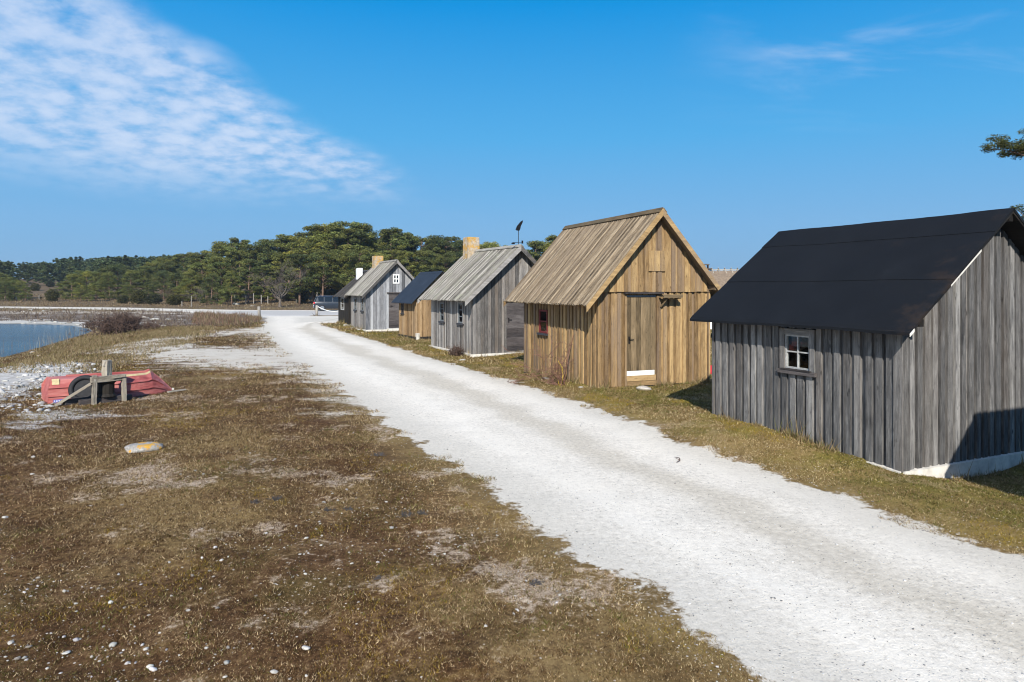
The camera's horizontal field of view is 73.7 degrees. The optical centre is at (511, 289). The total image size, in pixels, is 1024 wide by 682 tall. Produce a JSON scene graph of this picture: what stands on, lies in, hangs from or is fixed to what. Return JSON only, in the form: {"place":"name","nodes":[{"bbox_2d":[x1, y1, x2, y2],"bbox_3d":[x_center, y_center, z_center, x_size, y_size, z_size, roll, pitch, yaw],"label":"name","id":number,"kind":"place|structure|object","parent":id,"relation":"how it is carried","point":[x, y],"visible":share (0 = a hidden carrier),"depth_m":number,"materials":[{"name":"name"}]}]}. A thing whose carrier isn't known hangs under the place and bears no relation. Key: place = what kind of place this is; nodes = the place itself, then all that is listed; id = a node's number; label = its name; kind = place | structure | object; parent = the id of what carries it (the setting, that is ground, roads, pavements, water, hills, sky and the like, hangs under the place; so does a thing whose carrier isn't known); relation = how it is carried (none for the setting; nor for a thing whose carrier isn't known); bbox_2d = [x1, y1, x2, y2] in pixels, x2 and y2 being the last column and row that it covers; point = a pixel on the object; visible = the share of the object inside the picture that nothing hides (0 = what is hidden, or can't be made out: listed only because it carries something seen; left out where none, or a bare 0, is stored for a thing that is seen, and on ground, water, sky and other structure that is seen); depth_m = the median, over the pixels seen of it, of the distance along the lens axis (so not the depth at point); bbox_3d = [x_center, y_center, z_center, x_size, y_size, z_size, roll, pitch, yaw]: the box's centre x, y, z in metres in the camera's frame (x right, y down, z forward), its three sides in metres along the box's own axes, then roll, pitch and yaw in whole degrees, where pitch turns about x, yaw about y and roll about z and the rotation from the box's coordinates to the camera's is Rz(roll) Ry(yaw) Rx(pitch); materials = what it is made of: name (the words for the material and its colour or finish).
{"place":"outdoors","nodes":[
{"label":"outdoors","id":0,"kind":"place"},
{"bbox_2d":[0,324,90,356],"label":"water","id":1,"kind":"structure","parent":0,"point":[21,333],"depth_m":46.98,"materials":[{"name":"blue liquid"}]},
{"bbox_2d":[0,294,315,306],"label":"heath grass","id":2,"kind":"structure","parent":0,"point":[114,305],"depth_m":107.08,"materials":[{"name":"plant"}]},
{"bbox_2d":[0,279,1023,681],"bbox_3d":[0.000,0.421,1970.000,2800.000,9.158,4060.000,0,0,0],"label":"ground","id":3,"kind":"structure","parent":0,"point":[230,357],"depth_m":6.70,"materials":[{"name":"brown plant"}]},
{"bbox_2d":[0,281,16,300],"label":"pine tree","id":4,"kind":"object","parent":3,"relation":"on","point":[9,289],"visible":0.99,"depth_m":116.94,"materials":[{"name":"green plant"}]},
{"bbox_2d":[1,280,27,300],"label":"pine tree","id":5,"kind":"object","parent":3,"relation":"on","point":[17,283],"visible":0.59,"depth_m":119.99,"materials":[{"name":"green plant"}]},
{"bbox_2d":[17,285,32,300],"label":"pine tree","id":6,"kind":"object","parent":3,"relation":"on","point":[25,291],"visible":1,"depth_m":117.86,"materials":[{"name":"green plant"}]},
{"bbox_2d":[0,322,98,355],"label":"reeds","id":7,"kind":"object","parent":3,"relation":"on","point":[63,343],"visible":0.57,"depth_m":38.03,"materials":[{"name":"brown plant"}]},
{"bbox_2d":[44,288,59,300],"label":"juniper bush","id":8,"kind":"object","parent":3,"relation":"on","point":[52,295],"visible":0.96,"depth_m":115.58,"materials":[{"name":"green plant"}]},
{"bbox_2d":[0,359,108,412],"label":"beach shingle","id":9,"kind":"object","parent":3,"relation":"on","point":[38,376],"visible":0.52,"depth_m":17.57,"materials":[{"name":"stone"}]},
{"bbox_2d":[58,273,83,299],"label":"pine tree","id":10,"kind":"object","parent":3,"relation":"on","point":[71,277],"visible":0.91,"depth_m":125.34,"materials":[{"name":"green plant"}]},
{"bbox_2d":[54,382,91,405],"bbox_3d":[-9.405,2.256,14.639,0.783,0.051,0.120,-37,16,-23],"label":"plank","id":11,"kind":"object","parent":3,"relation":"on","point":[73,394],"visible":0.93,"depth_m":14.60,"materials":[{"name":"grey wood"}]},
{"bbox_2d":[63,397,87,405],"bbox_3d":[-9.421,2.444,14.904,0.100,0.160,0.713,0,-1,24],"label":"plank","id":12,"kind":"object","parent":3,"relation":"on","point":[69,401],"visible":0.29,"depth_m":14.71,"materials":[{"name":"grey wood"}]},
{"bbox_2d":[69,285,90,300],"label":"pine tree","id":13,"kind":"object","parent":3,"relation":"on","point":[80,291],"visible":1,"depth_m":115.68,"materials":[{"name":"green plant"}]},
{"bbox_2d":[68,375,97,398],"bbox_3d":[-9.456,2.205,15.099,0.620,0.620,0.150,0,-18,-22],"label":"old wheel","id":14,"kind":"object","parent":3,"relation":"on","point":[77,383],"visible":0.55,"depth_m":15.06,"materials":[{"name":"black rubber"}]},
{"bbox_2d":[68,271,98,297],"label":"pine tree","id":15,"kind":"object","parent":3,"relation":"on","point":[85,275],"visible":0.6,"depth_m":127.32,"materials":[{"name":"green plant"}]},
{"bbox_2d":[87,283,104,300],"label":"pine tree","id":16,"kind":"object","parent":3,"relation":"on","point":[95,289],"visible":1,"depth_m":116.74,"materials":[{"name":"green plant"}]},
{"bbox_2d":[87,268,115,298],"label":"pine tree","id":17,"kind":"object","parent":3,"relation":"on","point":[97,274],"visible":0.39,"depth_m":126.50,"materials":[{"name":"green plant"}]},
{"bbox_2d":[78,360,131,404],"bbox_3d":[-9.058,2.090,15.165,0.581,1.029,1.060,0,0,40],"label":"frame","id":18,"kind":"object","parent":3,"relation":"on","point":[106,380],"visible":0.95,"depth_m":15.06,"materials":[{"name":"grey wood"}]},
{"bbox_2d":[41,369,173,403],"bbox_3d":[-9.397,2.224,16.062,2.666,0.581,1.129,0,0,-41],"label":"rowing boat","id":19,"kind":"object","parent":3,"relation":"on","point":[54,389],"visible":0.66,"depth_m":15.87,"materials":[{"name":"red paint"}]},
{"bbox_2d":[96,272,120,298],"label":"pine tree","id":20,"kind":"object","parent":3,"relation":"on","point":[105,276],"visible":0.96,"depth_m":123.58,"materials":[{"name":"green plant"}]},
{"bbox_2d":[68,306,153,335],"bbox_3d":[-25.509,2.164,44.465,4.254,2.249,4.613,0,0,23],"label":"bush","id":21,"kind":"object","parent":3,"relation":"on","point":[119,323],"visible":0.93,"depth_m":43.60,"materials":[{"name":"brown plant"}]},
{"bbox_2d":[0,324,229,372],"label":"bank grass","id":22,"kind":"structure","parent":3,"relation":"on","point":[30,361],"depth_m":29.96,"materials":[{"name":"brown plant"}]},
{"bbox_2d":[94,263,139,296],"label":"pine tree","id":23,"kind":"object","parent":3,"relation":"on","point":[112,269],"visible":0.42,"depth_m":128.17,"materials":[{"name":"green plant"}]},
{"bbox_2d":[0,254,238,286],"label":"wood","id":24,"kind":"object","parent":3,"relation":"on","point":[59,270],"visible":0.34,"depth_m":191.41,"materials":[{"name":"green plant"}]},
{"bbox_2d":[119,284,135,301],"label":"pine tree","id":25,"kind":"object","parent":3,"relation":"on","point":[128,289],"visible":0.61,"depth_m":114.79,"materials":[{"name":"green plant"}]},
{"bbox_2d":[116,269,144,295],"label":"pine tree","id":26,"kind":"object","parent":3,"relation":"on","point":[133,276],"visible":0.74,"depth_m":126.67,"materials":[{"name":"green plant"}]},
{"bbox_2d":[128,289,146,303],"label":"juniper bush","id":27,"kind":"object","parent":3,"relation":"on","point":[137,297],"visible":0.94,"depth_m":108.73,"materials":[{"name":"green plant"}]},
{"bbox_2d":[127,266,158,291],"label":"pine tree","id":28,"kind":"object","parent":3,"relation":"on","point":[140,271],"visible":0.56,"depth_m":131.65,"materials":[{"name":"green plant"}]},
{"bbox_2d":[124,442,163,452],"bbox_3d":[-5.667,2.442,10.525,0.567,0.139,0.385,0,0,-11],"label":"boulder","id":29,"kind":"object","parent":3,"relation":"on","point":[142,447],"visible":0.95,"depth_m":10.42,"materials":[{"name":"white stone"}]},
{"bbox_2d":[141,262,157,290],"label":"pine tree","id":30,"kind":"object","parent":3,"relation":"on","point":[152,264],"visible":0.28,"depth_m":139.37,"materials":[{"name":"green plant"}]},
{"bbox_2d":[144,294,162,303],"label":"juniper bush","id":31,"kind":"object","parent":3,"relation":"on","point":[151,299],"visible":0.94,"depth_m":106.89,"materials":[{"name":"green plant"}]},
{"bbox_2d":[0,307,315,327],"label":"shore scrub","id":32,"kind":"object","parent":3,"relation":"on","point":[71,316],"visible":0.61,"depth_m":68.58,"materials":[{"name":"brown plant"}]},
{"bbox_2d":[147,270,172,298],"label":"pine tree","id":33,"kind":"object","parent":3,"relation":"on","point":[159,275],"visible":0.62,"depth_m":127.46,"materials":[{"name":"green plant"}]},
{"bbox_2d":[147,257,176,291],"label":"pine tree","id":34,"kind":"object","parent":3,"relation":"on","point":[161,259],"visible":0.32,"depth_m":149.25,"materials":[{"name":"green plant"}]},
{"bbox_2d":[0,306,332,311],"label":"grass","id":35,"kind":"structure","parent":3,"relation":"on","point":[245,308],"depth_m":85.70,"materials":[{"name":"plant"}]},
{"bbox_2d":[154,261,180,282],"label":"pine tree","id":36,"kind":"object","parent":3,"relation":"on","point":[166,265],"visible":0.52,"depth_m":140.38,"materials":[{"name":"green plant"}]},
{"bbox_2d":[165,294,182,304],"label":"juniper bush","id":37,"kind":"object","parent":3,"relation":"on","point":[171,299],"visible":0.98,"depth_m":102.89,"materials":[{"name":"green plant"}]},
{"bbox_2d":[164,273,184,297],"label":"pine tree","id":38,"kind":"object","parent":3,"relation":"on","point":[172,279],"visible":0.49,"depth_m":119.39,"materials":[{"name":"green plant"}]},
{"bbox_2d":[169,286,189,300],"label":"undergrowth bush","id":39,"kind":"object","parent":3,"relation":"on","point":[178,290],"visible":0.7,"depth_m":114.18,"materials":[{"name":"green plant"}]},
{"bbox_2d":[170,253,196,279],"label":"pine tree","id":40,"kind":"object","parent":3,"relation":"on","point":[179,260],"visible":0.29,"depth_m":144.00,"materials":[{"name":"green plant"}]},
{"bbox_2d":[177,278,201,300],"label":"undergrowth bush","id":41,"kind":"object","parent":3,"relation":"on","point":[193,290],"visible":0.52,"depth_m":115.88,"materials":[{"name":"green plant"}]},
{"bbox_2d":[179,269,205,300],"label":"pine tree","id":42,"kind":"object","parent":3,"relation":"on","point":[188,274],"visible":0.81,"depth_m":115.28,"materials":[{"name":"green plant"}]},
{"bbox_2d":[180,252,206,295],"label":"pine tree","id":43,"kind":"object","parent":3,"relation":"on","point":[186,264],"visible":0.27,"depth_m":139.35,"materials":[{"name":"green plant"}]},
{"bbox_2d":[188,258,213,294],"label":"pine tree","id":44,"kind":"object","parent":3,"relation":"on","point":[204,261],"visible":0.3,"depth_m":121.73,"materials":[{"name":"green plant"}]},
{"bbox_2d":[190,250,217,295],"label":"pine tree","id":45,"kind":"object","parent":3,"relation":"on","point":[202,254],"visible":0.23,"depth_m":139.29,"materials":[{"name":"green plant"}]},
{"bbox_2d":[197,273,225,304],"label":"pine tree","id":46,"kind":"object","parent":3,"relation":"on","point":[209,279],"visible":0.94,"depth_m":104.77,"materials":[{"name":"green plant"}]},
{"bbox_2d":[200,256,238,296],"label":"pine tree","id":47,"kind":"object","parent":3,"relation":"on","point":[214,261],"visible":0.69,"depth_m":113.00,"materials":[{"name":"green plant"}]},
{"bbox_2d":[206,257,237,295],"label":"pine tree","id":48,"kind":"object","parent":3,"relation":"on","point":[225,267],"visible":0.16,"depth_m":117.97,"materials":[{"name":"green plant"}]},
{"bbox_2d":[204,241,247,297],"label":"pine tree","id":49,"kind":"object","parent":3,"relation":"on","point":[221,245],"visible":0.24,"depth_m":130.93,"materials":[{"name":"green plant"}]},
{"bbox_2d":[191,310,262,325],"bbox_3d":[-26.091,2.391,62.006,5.744,0.951,24.364,0,0,-27],"label":"spit scrub","id":50,"kind":"object","parent":3,"relation":"on","point":[217,320],"visible":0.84,"depth_m":58.70,"materials":[{"name":"brown plant"}]},
{"bbox_2d":[218,273,245,304],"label":"pine tree","id":51,"kind":"object","parent":3,"relation":"on","point":[231,285],"visible":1,"depth_m":102.81,"materials":[{"name":"green plant"}]},
{"bbox_2d":[219,237,251,296],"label":"pine tree","id":52,"kind":"object","parent":3,"relation":"on","point":[231,250],"visible":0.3,"depth_m":126.64,"materials":[{"name":"green plant"}]},
{"bbox_2d":[235,259,262,302],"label":"pine tree","id":53,"kind":"object","parent":3,"relation":"on","point":[255,269],"visible":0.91,"depth_m":107.95,"materials":[{"name":"green plant"}]},
{"bbox_2d":[236,244,266,298],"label":"pine tree","id":54,"kind":"object","parent":3,"relation":"on","point":[250,248],"visible":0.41,"depth_m":123.93,"materials":[{"name":"green plant"}]},
{"bbox_2d":[253,264,275,302],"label":"pine tree","id":55,"kind":"object","parent":3,"relation":"on","point":[267,268],"visible":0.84,"depth_m":109.86,"materials":[{"name":"green plant"}]},
{"bbox_2d":[245,239,284,291],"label":"pine tree","id":56,"kind":"object","parent":3,"relation":"on","point":[260,244],"visible":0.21,"depth_m":123.19,"materials":[{"name":"green plant"}]},
{"bbox_2d":[255,238,290,299],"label":"pine tree","id":57,"kind":"object","parent":3,"relation":"on","point":[264,257],"visible":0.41,"depth_m":120.53,"materials":[{"name":"green plant"}]},
{"bbox_2d":[249,262,306,306],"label":"bare tree","id":58,"kind":"object","parent":3,"relation":"on","point":[280,297],"visible":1,"depth_m":95.41,"materials":[{"name":"grey plant"}]},
{"bbox_2d":[269,234,302,300],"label":"pine tree","id":59,"kind":"object","parent":3,"relation":"on","point":[276,261],"visible":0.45,"depth_m":119.02,"materials":[{"name":"green plant"}]},
{"bbox_2d":[271,235,321,279],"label":"pine tree","id":60,"kind":"object","parent":3,"relation":"on","point":[293,244],"visible":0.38,"depth_m":118.12,"materials":[{"name":"green plant"}]},
{"bbox_2d":[281,253,315,304],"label":"pine tree","id":61,"kind":"object","parent":3,"relation":"on","point":[298,262],"visible":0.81,"depth_m":106.21,"materials":[{"name":"green plant"}]},
{"bbox_2d":[294,286,308,303],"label":"juniper bush","id":62,"kind":"object","parent":3,"relation":"on","point":[304,298],"visible":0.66,"depth_m":109.15,"materials":[{"name":"green plant"}]},
{"bbox_2d":[292,223,329,301],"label":"pine tree","id":63,"kind":"object","parent":3,"relation":"on","point":[314,228],"visible":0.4,"depth_m":113.49,"materials":[{"name":"green plant"}]},
{"bbox_2d":[304,249,344,295],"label":"pine tree","id":64,"kind":"object","parent":3,"relation":"on","point":[326,256],"visible":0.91,"depth_m":106.37,"materials":[{"name":"green plant"}]},
{"bbox_2d":[307,223,348,292],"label":"pine tree","id":65,"kind":"object","parent":3,"relation":"on","point":[325,227],"visible":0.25,"depth_m":113.68,"materials":[{"name":"green plant"}]},
{"bbox_2d":[325,254,355,291],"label":"pine tree","id":66,"kind":"object","parent":3,"relation":"on","point":[337,287],"visible":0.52,"depth_m":108.11,"materials":[{"name":"green plant"}]},
{"bbox_2d":[321,220,374,277],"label":"pine tree","id":67,"kind":"object","parent":3,"relation":"on","point":[337,233],"visible":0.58,"depth_m":109.73,"materials":[{"name":"green plant"}]},
{"bbox_2d":[333,268,368,323],"bbox_3d":[-10.514,0.606,50.315,4.525,4.349,3.912,0,0,-27],"label":"fishing hut","id":68,"kind":"object","parent":3,"relation":"on","point":[344,309],"visible":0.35,"depth_m":50.03,"materials":[{"name":"wood"}]},
{"bbox_2d":[336,249,375,284],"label":"pine tree","id":69,"kind":"object","parent":3,"relation":"on","point":[352,254],"visible":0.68,"depth_m":104.47,"materials":[{"name":"green plant"}]},
{"bbox_2d":[340,221,379,285],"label":"pine tree","id":70,"kind":"object","parent":3,"relation":"on","point":[367,240],"visible":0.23,"depth_m":112.42,"materials":[{"name":"green plant"}]},
{"bbox_2d":[344,256,413,331],"bbox_3d":[-8.058,0.278,43.845,4.362,4.965,4.686,0,0,-27],"label":"fishing hut","id":71,"kind":"object","parent":3,"relation":"on","point":[377,288],"visible":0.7,"depth_m":41.97,"materials":[{"name":"grey wood"}]},
{"bbox_2d":[389,293,398,327],"bbox_3d":[-7.164,1.318,42.118,0.920,2.124,0.064,0,0,-27],"label":"door","id":72,"kind":"structure","parent":71,"relation":"in","point":[393,307],"depth_m":42.02,"materials":[{"name":"grey wood"}]},
{"bbox_2d":[365,230,396,251],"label":"pine tree","id":73,"kind":"object","parent":3,"relation":"on","point":[380,240],"visible":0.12,"depth_m":116.36,"materials":[{"name":"green plant"}]},
{"bbox_2d":[372,227,410,264],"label":"pine tree","id":74,"kind":"object","parent":3,"relation":"on","point":[398,240],"visible":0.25,"depth_m":113.83,"materials":[{"name":"green plant"}]},
{"bbox_2d":[378,250,411,270],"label":"pine tree","id":75,"kind":"object","parent":3,"relation":"on","point":[402,260],"visible":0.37,"depth_m":108.61,"materials":[{"name":"green plant"}]},
{"bbox_2d":[388,232,421,273],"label":"pine tree","id":76,"kind":"object","parent":3,"relation":"on","point":[409,237],"visible":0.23,"depth_m":117.16,"materials":[{"name":"green plant"}]},
{"bbox_2d":[399,250,421,277],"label":"pine tree","id":77,"kind":"object","parent":3,"relation":"on","point":[407,254],"visible":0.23,"depth_m":111.35,"materials":[{"name":"green plant"}]},
{"bbox_2d":[391,271,443,339],"bbox_3d":[-4.215,0.916,35.553,3.270,3.689,3.090,0,0,-28],"label":"fishing hut","id":78,"kind":"object","parent":3,"relation":"on","point":[414,319],"visible":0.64,"depth_m":34.30,"materials":[{"name":"brown wood"}]},
{"bbox_2d":[405,235,438,271],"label":"pine tree","id":79,"kind":"object","parent":3,"relation":"on","point":[425,240],"visible":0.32,"depth_m":119.47,"materials":[{"name":"green plant"}]},
{"bbox_2d":[409,250,442,276],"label":"pine tree","id":80,"kind":"object","parent":3,"relation":"on","point":[425,256],"visible":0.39,"depth_m":113.38,"materials":[{"name":"green plant"}]},
{"bbox_2d":[419,235,462,271],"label":"pine tree","id":81,"kind":"object","parent":3,"relation":"on","point":[444,242],"visible":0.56,"depth_m":119.02,"materials":[{"name":"green plant"}]},
{"bbox_2d":[428,252,458,272],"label":"pine tree","id":82,"kind":"object","parent":3,"relation":"on","point":[445,259],"visible":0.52,"depth_m":112.58,"materials":[{"name":"green plant"}]},
{"bbox_2d":[446,342,463,355],"bbox_3d":[-2.196,2.345,26.170,0.798,0.665,0.942,0,0,0],"label":"shrub","id":83,"kind":"object","parent":3,"relation":"on","point":[457,351],"visible":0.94,"depth_m":26.06,"materials":[{"name":"brown plant"}]},
{"bbox_2d":[417,220,536,356],"bbox_3d":[-0.827,0.035,28.600,4.754,5.450,5.002,0,0,-28],"label":"fishing hut","id":84,"kind":"object","parent":3,"relation":"on","point":[469,291],"visible":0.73,"depth_m":26.64,"materials":[{"name":"grey wood"}]},
{"bbox_2d":[438,301,444,322],"bbox_3d":[-2.919,0.951,28.417,0.105,0.902,0.555,0,0,-28],"label":"window","id":85,"kind":"structure","parent":84,"relation":"in","point":[440,302],"depth_m":28.38,"materials":[{"name":"white paint"}]},
{"bbox_2d":[456,302,463,324],"bbox_3d":[-2.030,0.946,26.771,0.105,0.908,0.561,0,0,-28],"label":"window","id":86,"kind":"structure","parent":84,"relation":"in","point":[458,303],"depth_m":26.82,"materials":[{"name":"white paint"}]},
{"bbox_2d":[507,302,523,350],"bbox_3d":[0.194,1.438,26.690,0.950,1.925,0.126,0,0,-28],"label":"door","id":87,"kind":"structure","parent":84,"relation":"in","point":[515,311],"depth_m":26.66,"materials":[{"name":"grey wood"}]},
{"bbox_2d":[480,241,500,248],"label":"pine tree","id":88,"kind":"object","parent":3,"relation":"on","point":[488,245],"visible":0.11,"depth_m":123.75,"materials":[{"name":"green plant"}]},
{"bbox_2d":[0,346,1008,681],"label":"scattered chips","id":89,"kind":"object","parent":3,"relation":"on","point":[152,668],"visible":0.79,"depth_m":5.61,"materials":[{"name":"stone"}]},
{"bbox_2d":[527,240,545,258],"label":"pine tree","id":90,"kind":"object","parent":3,"relation":"on","point":[536,245],"visible":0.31,"depth_m":109.62,"materials":[{"name":"green plant"}]},
{"bbox_2d":[501,329,574,385],"bbox_3d":[0.698,2.019,17.767,1.976,1.908,2.038,0,0,0],"label":"thorn shrub","id":91,"kind":"object","parent":3,"relation":"on","point":[561,368],"visible":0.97,"depth_m":17.77,"materials":[{"name":"brown plant"}]},
{"bbox_2d":[503,207,720,387],"bbox_3d":[2.812,0.406,19.994,4.400,4.994,5.602,0,0,-22],"label":"fishing hut","id":92,"kind":"object","parent":3,"relation":"on","point":[622,298],"visible":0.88,"depth_m":17.88,"materials":[{"name":"brown wood"}]},
{"bbox_2d":[537,309,547,335],"bbox_3d":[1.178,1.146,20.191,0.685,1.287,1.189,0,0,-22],"label":"window","id":93,"kind":"structure","parent":92,"relation":"in","point":[540,332],"depth_m":20.05,"materials":[{"name":"red paint"}]},
{"bbox_2d":[627,295,655,375],"bbox_3d":[3.329,1.224,17.558,0.882,2.152,0.096,0,0,-22],"label":"door","id":94,"kind":"structure","parent":92,"relation":"in","point":[640,308],"depth_m":17.57,"materials":[{"name":"brown wood"}]},
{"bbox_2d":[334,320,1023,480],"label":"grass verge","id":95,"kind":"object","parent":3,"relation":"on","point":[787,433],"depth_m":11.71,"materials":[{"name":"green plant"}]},
{"bbox_2d":[690,208,1023,477],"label":"fishing hut","id":96,"kind":"object","parent":3,"relation":"on","point":[896,346],"visible":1,"depth_m":10.21,"materials":[{"name":"grey wood"}]},
{"bbox_2d":[777,328,816,376],"bbox_3d":[4.593,1.001,10.931,0.182,0.727,0.745,0,0,-25],"label":"window","id":97,"kind":"structure","parent":96,"relation":"in","point":[799,337],"depth_m":10.93,"materials":[{"name":"white paint"}]},
{"bbox_2d":[980,129,1023,218],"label":"pine tree","id":98,"kind":"object","parent":3,"relation":"on","point":[1017,148],"visible":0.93,"depth_m":15.74,"materials":[{"name":"green plant"}]},
{"bbox_2d":[0,0,1023,278],"label":"sky","id":99,"kind":"structure","parent":0,"point":[146,128],"materials":[{"name":"blue"}]},
{"bbox_2d":[1,306,1023,681],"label":"gravel road","id":100,"kind":"structure","parent":0,"point":[511,444],"depth_m":7.03,"materials":[{"name":"white gravel"}]},
{"bbox_2d":[313,296,337,310],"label":"parked car","id":101,"kind":"object","parent":100,"relation":"on","point":[326,302],"visible":0.54,"depth_m":78.61,"materials":[{"name":"blue paint"}]},
{"bbox_2d":[704,264,738,286],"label":"barn","id":102,"kind":"structure","parent":0,"point":[722,278],"depth_m":67.34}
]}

